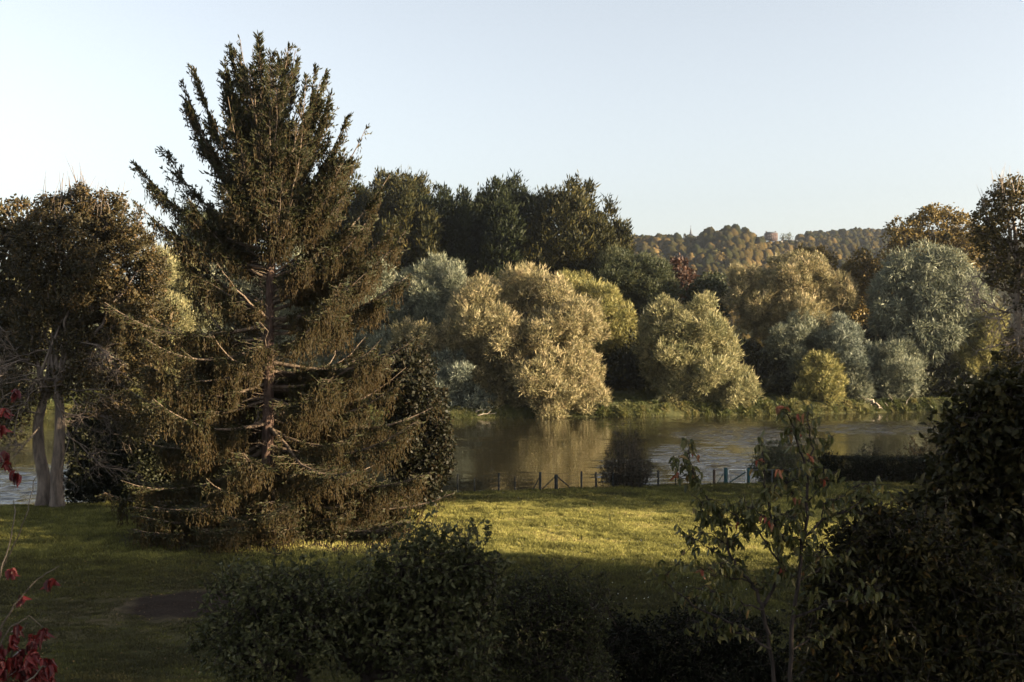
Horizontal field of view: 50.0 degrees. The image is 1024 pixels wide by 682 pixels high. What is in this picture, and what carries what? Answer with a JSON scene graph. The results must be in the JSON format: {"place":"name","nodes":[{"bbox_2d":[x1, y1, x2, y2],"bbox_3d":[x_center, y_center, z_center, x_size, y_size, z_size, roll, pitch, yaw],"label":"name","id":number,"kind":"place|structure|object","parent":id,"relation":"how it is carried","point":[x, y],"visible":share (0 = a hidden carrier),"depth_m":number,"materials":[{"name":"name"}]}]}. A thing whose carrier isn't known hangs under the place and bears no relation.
{"place":"outdoors","nodes":[
{"label":"outdoors","id":0,"kind":"place"},
{"bbox_2d":[0,412,943,505],"bbox_3d":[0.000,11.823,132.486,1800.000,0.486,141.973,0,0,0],"label":"river","id":1,"kind":"structure","parent":0,"point":[485,448],"depth_m":125.20,"materials":[{"name":"black liquid"}]},
{"bbox_2d":[0,378,962,681],"bbox_3d":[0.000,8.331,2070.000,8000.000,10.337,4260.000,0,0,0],"label":"ground","id":2,"kind":"structure","parent":0,"point":[164,608],"depth_m":45.14,"materials":[{"name":"green plant"}]},
{"bbox_2d":[0,388,60,681],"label":"virginia creeper","id":3,"kind":"object","parent":2,"relation":"on","point":[18,667],"visible":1,"depth_m":5.55,"materials":[{"name":"red plant"}]},
{"bbox_2d":[0,193,60,425],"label":"tree","id":4,"kind":"object","parent":2,"relation":"on","point":[9,289],"visible":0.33,"depth_m":71.37,"materials":[{"name":"green plant"}]},
{"bbox_2d":[0,270,60,391],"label":"willow tree","id":5,"kind":"object","parent":2,"relation":"on","point":[16,336],"visible":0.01,"depth_m":176.03,"materials":[{"name":"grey plant"}]},
{"bbox_2d":[15,269,142,393],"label":"willow tree","id":6,"kind":"object","parent":2,"relation":"on","point":[44,371],"visible":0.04,"depth_m":179.61,"materials":[{"name":"green plant"}]},
{"bbox_2d":[0,156,187,509],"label":"tree","id":7,"kind":"object","parent":2,"relation":"on","point":[95,239],"visible":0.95,"depth_m":67.86,"materials":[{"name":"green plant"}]},
{"bbox_2d":[63,391,158,503],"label":"laurel bush","id":8,"kind":"object","parent":2,"relation":"on","point":[89,489],"visible":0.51,"depth_m":73.00,"materials":[{"name":"green plant"}]},
{"bbox_2d":[111,395,196,500],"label":"holly bush","id":9,"kind":"object","parent":2,"relation":"on","point":[148,465],"visible":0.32,"depth_m":71.34,"materials":[{"name":"green plant"}]},
{"bbox_2d":[119,241,230,388],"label":"willow tree","id":10,"kind":"object","parent":2,"relation":"on","point":[176,292],"visible":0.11,"depth_m":183.12,"materials":[{"name":"green plant"}]},
{"bbox_2d":[168,198,261,290],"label":"poplar tree","id":11,"kind":"object","parent":2,"relation":"on","point":[184,228],"visible":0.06,"depth_m":210.50,"materials":[{"name":"green plant"}]},
{"bbox_2d":[181,260,286,387],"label":"willow tree","id":12,"kind":"object","parent":2,"relation":"on","point":[248,284],"visible":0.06,"depth_m":186.96,"materials":[{"name":"green plant"}]},
{"bbox_2d":[95,30,456,558],"bbox_3d":[-12.542,-2.658,59.903,19.160,28.649,16.546,0,0,-21],"label":"spruce tree","id":13,"kind":"object","parent":2,"relation":"on","point":[278,205],"visible":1,"depth_m":58.44,"materials":[{"name":"green plant"}]},
{"bbox_2d":[291,168,372,258],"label":"poplar tree","id":14,"kind":"object","parent":2,"relation":"on","point":[352,205],"visible":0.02,"depth_m":211.60,"materials":[{"name":"green plant"}]},
{"bbox_2d":[258,244,411,380],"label":"willow tree","id":15,"kind":"object","parent":2,"relation":"on","point":[378,335],"visible":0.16,"depth_m":183.06,"materials":[{"name":"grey plant"}]},
{"bbox_2d":[176,499,519,681],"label":"bush","id":16,"kind":"object","parent":2,"relation":"on","point":[407,602],"visible":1,"depth_m":16.08,"materials":[{"name":"green plant"}]},
{"bbox_2d":[344,164,447,291],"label":"poplar tree","id":17,"kind":"object","parent":2,"relation":"on","point":[398,203],"visible":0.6,"depth_m":208.31,"materials":[{"name":"green plant"}]},
{"bbox_2d":[2,488,802,680],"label":"fallen leaves","id":18,"kind":"object","parent":2,"relation":"on","point":[274,562],"visible":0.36,"depth_m":44.72,"materials":[{"name":"brown plant"}]},
{"bbox_2d":[365,337,457,508],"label":"hawthorn tree","id":19,"kind":"object","parent":2,"relation":"on","point":[425,447],"visible":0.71,"depth_m":67.35,"materials":[{"name":"green plant"}]},
{"bbox_2d":[382,315,462,395],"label":"willow tree","id":20,"kind":"object","parent":2,"relation":"on","point":[431,339],"visible":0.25,"depth_m":171.94,"materials":[{"name":"green plant"}]},
{"bbox_2d":[388,250,470,343],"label":"willow tree","id":21,"kind":"object","parent":2,"relation":"on","point":[420,303],"visible":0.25,"depth_m":183.74,"materials":[{"name":"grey plant"}]},
{"bbox_2d":[402,180,484,296],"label":"poplar tree","id":22,"kind":"object","parent":2,"relation":"on","point":[444,202],"visible":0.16,"depth_m":213.53,"materials":[{"name":"green plant"}]},
{"bbox_2d":[423,346,498,412],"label":"willow tree","id":23,"kind":"object","parent":2,"relation":"on","point":[454,373],"visible":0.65,"depth_m":169.03,"materials":[{"name":"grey plant"}]},
{"bbox_2d":[0,480,946,681],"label":"lawn grass","id":24,"kind":"structure","parent":2,"relation":"on","point":[535,501],"depth_m":52.16,"materials":[{"name":"green plant"}]},
{"bbox_2d":[475,409,494,415],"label":"dead branch","id":25,"kind":"object","parent":2,"relation":"on","point":[483,413],"visible":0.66,"depth_m":168.14,"materials":[{"name":"grey wood"}]},
{"bbox_2d":[22,385,967,419],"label":"bank grass","id":26,"kind":"structure","parent":2,"relation":"on","point":[706,406],"depth_m":176.30,"materials":[{"name":"green plant"}]},
{"bbox_2d":[441,168,556,315],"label":"poplar tree","id":27,"kind":"object","parent":2,"relation":"on","point":[502,213],"visible":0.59,"depth_m":208.57,"materials":[{"name":"green plant"}]},
{"bbox_2d":[437,255,612,418],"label":"willow tree","id":28,"kind":"object","parent":2,"relation":"on","point":[533,362],"visible":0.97,"depth_m":169.84,"materials":[{"name":"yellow plant"}]},
{"bbox_2d":[460,556,628,681],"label":"lilac bush","id":29,"kind":"object","parent":2,"relation":"on","point":[565,647],"visible":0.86,"depth_m":17.27,"materials":[{"name":"green plant"}]},
{"bbox_2d":[96,342,1016,397],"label":"bank bushes","id":30,"kind":"object","parent":2,"relation":"on","point":[948,382],"visible":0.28,"depth_m":186.85,"materials":[{"name":"green plant"}]},
{"bbox_2d":[513,169,622,296],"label":"poplar tree","id":31,"kind":"object","parent":2,"relation":"on","point":[573,214],"visible":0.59,"depth_m":206.97,"materials":[{"name":"green plant"}]},
{"bbox_2d":[139,307,1011,388],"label":"undergrowth","id":32,"kind":"object","parent":2,"relation":"on","point":[873,338],"visible":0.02,"depth_m":193.12,"materials":[{"name":"green plant"}]},
{"bbox_2d":[439,469,714,492],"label":"wire fence","id":33,"kind":"object","parent":2,"relation":"on","point":[556,477],"visible":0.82,"depth_m":75.93,"materials":[{"name":"black metal"}]},
{"bbox_2d":[557,267,639,386],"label":"willow tree","id":34,"kind":"object","parent":2,"relation":"on","point":[617,319],"visible":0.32,"depth_m":188.95,"materials":[{"name":"green plant"}]},
{"bbox_2d":[438,496,775,574],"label":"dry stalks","id":35,"kind":"object","parent":2,"relation":"on","point":[601,538],"visible":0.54,"depth_m":60.19,"materials":[{"name":"brown plant"}]},
{"bbox_2d":[595,192,636,260],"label":"poplar tree","id":36,"kind":"object","parent":2,"relation":"on","point":[624,233],"visible":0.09,"depth_m":215.46,"materials":[{"name":"green plant"}]},
{"bbox_2d":[594,418,659,486],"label":"hawthorn bush","id":37,"kind":"object","parent":2,"relation":"on","point":[632,469],"visible":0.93,"depth_m":77.75,"materials":[{"name":"green plant"}]},
{"bbox_2d":[585,243,684,348],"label":"oak tree","id":38,"kind":"object","parent":2,"relation":"on","point":[641,274],"visible":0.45,"depth_m":199.51,"materials":[{"name":"green plant"}]},
{"bbox_2d":[668,253,699,304],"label":"maple tree","id":39,"kind":"object","parent":2,"relation":"on","point":[682,275],"visible":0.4,"depth_m":210.72,"materials":[{"name":"red plant"}]},
{"bbox_2d":[630,290,747,403],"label":"willow tree","id":40,"kind":"object","parent":2,"relation":"on","point":[687,345],"visible":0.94,"depth_m":176.48,"materials":[{"name":"green plant"}]},
{"bbox_2d":[576,586,810,681],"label":"hedge bush","id":41,"kind":"object","parent":2,"relation":"on","point":[748,663],"visible":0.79,"depth_m":19.15,"materials":[{"name":"green plant"}]},
{"bbox_2d":[680,270,733,319],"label":"oak tree","id":42,"kind":"object","parent":2,"relation":"on","point":[719,288],"visible":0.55,"depth_m":204.73,"materials":[{"name":"green plant"}]},
{"bbox_2d":[699,349,765,410],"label":"willow tree","id":43,"kind":"object","parent":2,"relation":"on","point":[741,384],"visible":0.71,"depth_m":175.20,"materials":[{"name":"green plant"}]},
{"bbox_2d":[717,468,749,482],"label":"garden gate","id":44,"kind":"structure","parent":2,"relation":"on","point":[726,475],"depth_m":78.70,"materials":[{"name":"grey paint"}]},
{"bbox_2d":[646,402,894,681],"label":"cherry tree","id":45,"kind":"object","parent":2,"relation":"on","point":[751,520],"visible":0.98,"depth_m":11.01,"materials":[{"name":"green plant"}]},
{"bbox_2d":[745,435,806,482],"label":"elder bush","id":46,"kind":"object","parent":2,"relation":"on","point":[779,456],"visible":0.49,"depth_m":79.82,"materials":[{"name":"green plant"}]},
{"bbox_2d":[753,468,818,482],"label":"rail fence","id":47,"kind":"object","parent":2,"relation":"on","point":[772,474],"visible":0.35,"depth_m":78.89,"materials":[{"name":"wood"}]},
{"bbox_2d":[720,249,860,342],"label":"willow tree","id":48,"kind":"object","parent":2,"relation":"on","point":[765,299],"visible":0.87,"depth_m":192.65,"materials":[{"name":"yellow plant"}]},
{"bbox_2d":[757,307,831,392],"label":"willow tree","id":49,"kind":"object","parent":2,"relation":"on","point":[790,338],"visible":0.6,"depth_m":186.26,"materials":[{"name":"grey plant"}]},
{"bbox_2d":[792,242,838,279],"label":"poplar tree","id":50,"kind":"object","parent":2,"relation":"on","point":[821,248],"visible":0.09,"depth_m":212.78,"materials":[{"name":"green plant"}]},
{"bbox_2d":[787,347,850,405],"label":"willow tree","id":51,"kind":"object","parent":2,"relation":"on","point":[823,379],"visible":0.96,"depth_m":180.61,"materials":[{"name":"green plant"}]},
{"bbox_2d":[810,449,845,483],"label":"bramble bush","id":52,"kind":"object","parent":2,"relation":"on","point":[832,469],"visible":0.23,"depth_m":80.17,"materials":[{"name":"green plant"}]},
{"bbox_2d":[803,310,881,397],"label":"willow tree","id":53,"kind":"object","parent":2,"relation":"on","point":[844,336],"visible":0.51,"depth_m":184.73,"materials":[{"name":"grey plant"}]},
{"bbox_2d":[826,245,892,335],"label":"maple tree","id":54,"kind":"object","parent":2,"relation":"on","point":[866,267],"visible":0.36,"depth_m":213.18,"materials":[{"name":"green plant"}]},
{"bbox_2d":[839,359,879,402],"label":"willow tree","id":55,"kind":"object","parent":2,"relation":"on","point":[857,391],"visible":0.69,"depth_m":182.76,"materials":[{"name":"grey plant"}]},
{"bbox_2d":[848,441,889,481],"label":"elder bush","id":56,"kind":"object","parent":2,"relation":"on","point":[869,453],"visible":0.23,"depth_m":82.14,"materials":[{"name":"green plant"}]},
{"bbox_2d":[862,397,882,408],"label":"fallen trunk","id":57,"kind":"object","parent":2,"relation":"on","point":[873,402],"visible":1,"depth_m":181.88,"materials":[{"name":"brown wood"}]},
{"bbox_2d":[813,452,961,482],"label":"clipped hedge","id":58,"kind":"object","parent":2,"relation":"on","point":[891,459],"visible":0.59,"depth_m":79.85,"materials":[{"name":"green plant"}]},
{"bbox_2d":[864,331,930,399],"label":"willow tree","id":59,"kind":"object","parent":2,"relation":"on","point":[899,362],"visible":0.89,"depth_m":184.37,"materials":[{"name":"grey plant"}]},
{"bbox_2d":[780,491,1023,681],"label":"lilac bush","id":60,"kind":"object","parent":2,"relation":"on","point":[915,635],"visible":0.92,"depth_m":11.18,"materials":[{"name":"green plant"}]},
{"bbox_2d":[889,432,944,478],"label":"elder bush","id":61,"kind":"object","parent":2,"relation":"on","point":[914,451],"visible":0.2,"depth_m":82.56,"materials":[{"name":"green plant"}]},
{"bbox_2d":[860,238,999,391],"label":"willow tree","id":62,"kind":"object","parent":2,"relation":"on","point":[938,318],"visible":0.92,"depth_m":189.87,"materials":[{"name":"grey plant"}]},
{"bbox_2d":[873,202,988,372],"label":"poplar tree","id":63,"kind":"object","parent":2,"relation":"on","point":[936,216],"visible":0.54,"depth_m":204.23,"materials":[{"name":"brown plant"}]},
{"bbox_2d":[907,238,915,247],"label":"mistletoe","id":64,"kind":"object","parent":63,"relation":"attached to","point":[912,241],"visible":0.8,"depth_m":201.70,"materials":[{"name":"green plant"}]},
{"bbox_2d":[942,233,951,240],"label":"mistletoe","id":65,"kind":"object","parent":63,"relation":"attached to","point":[946,238],"visible":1,"depth_m":201.77,"materials":[{"name":"green plant"}]},
{"bbox_2d":[883,350,1023,599],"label":"maple tree","id":66,"kind":"object","parent":2,"relation":"on","point":[981,436],"visible":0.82,"depth_m":12.76,"materials":[{"name":"green plant"}]},
{"bbox_2d":[949,304,1014,387],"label":"willow tree","id":67,"kind":"object","parent":2,"relation":"on","point":[963,357],"visible":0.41,"depth_m":188.09,"materials":[{"name":"green plant"}]},
{"bbox_2d":[950,167,1023,379],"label":"oak tree","id":68,"kind":"object","parent":2,"relation":"on","point":[986,231],"visible":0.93,"depth_m":79.53,"materials":[{"name":"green plant"}]},
{"bbox_2d":[0,0,1023,284],"label":"sky","id":69,"kind":"structure","parent":0,"point":[795,117],"materials":[{"name":"blue"}]},
{"bbox_2d":[176,239,1023,340],"bbox_3d":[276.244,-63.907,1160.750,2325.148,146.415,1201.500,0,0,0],"label":"hill","id":70,"kind":"structure","parent":0,"point":[1000,302],"depth_m":825.36,"materials":[{"name":"green plant"}]},
{"bbox_2d":[714,250,724,261],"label":"hill tree","id":71,"kind":"object","parent":70,"relation":"on","point":[719,257],"visible":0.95,"depth_m":859.30,"materials":[{"name":"brown plant"}]},
{"bbox_2d":[477,224,1001,375],"bbox_3d":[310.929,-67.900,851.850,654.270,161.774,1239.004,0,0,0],"label":"hillside wood","id":72,"kind":"object","parent":70,"relation":"on","point":[735,243],"visible":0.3,"depth_m":955.14,"materials":[{"name":"green plant"}]},
{"bbox_2d":[764,231,777,240],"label":"brick house","id":73,"kind":"structure","parent":70,"relation":"on","point":[771,236],"depth_m":1165.34,"materials":[{"name":"pink"}]}
]}

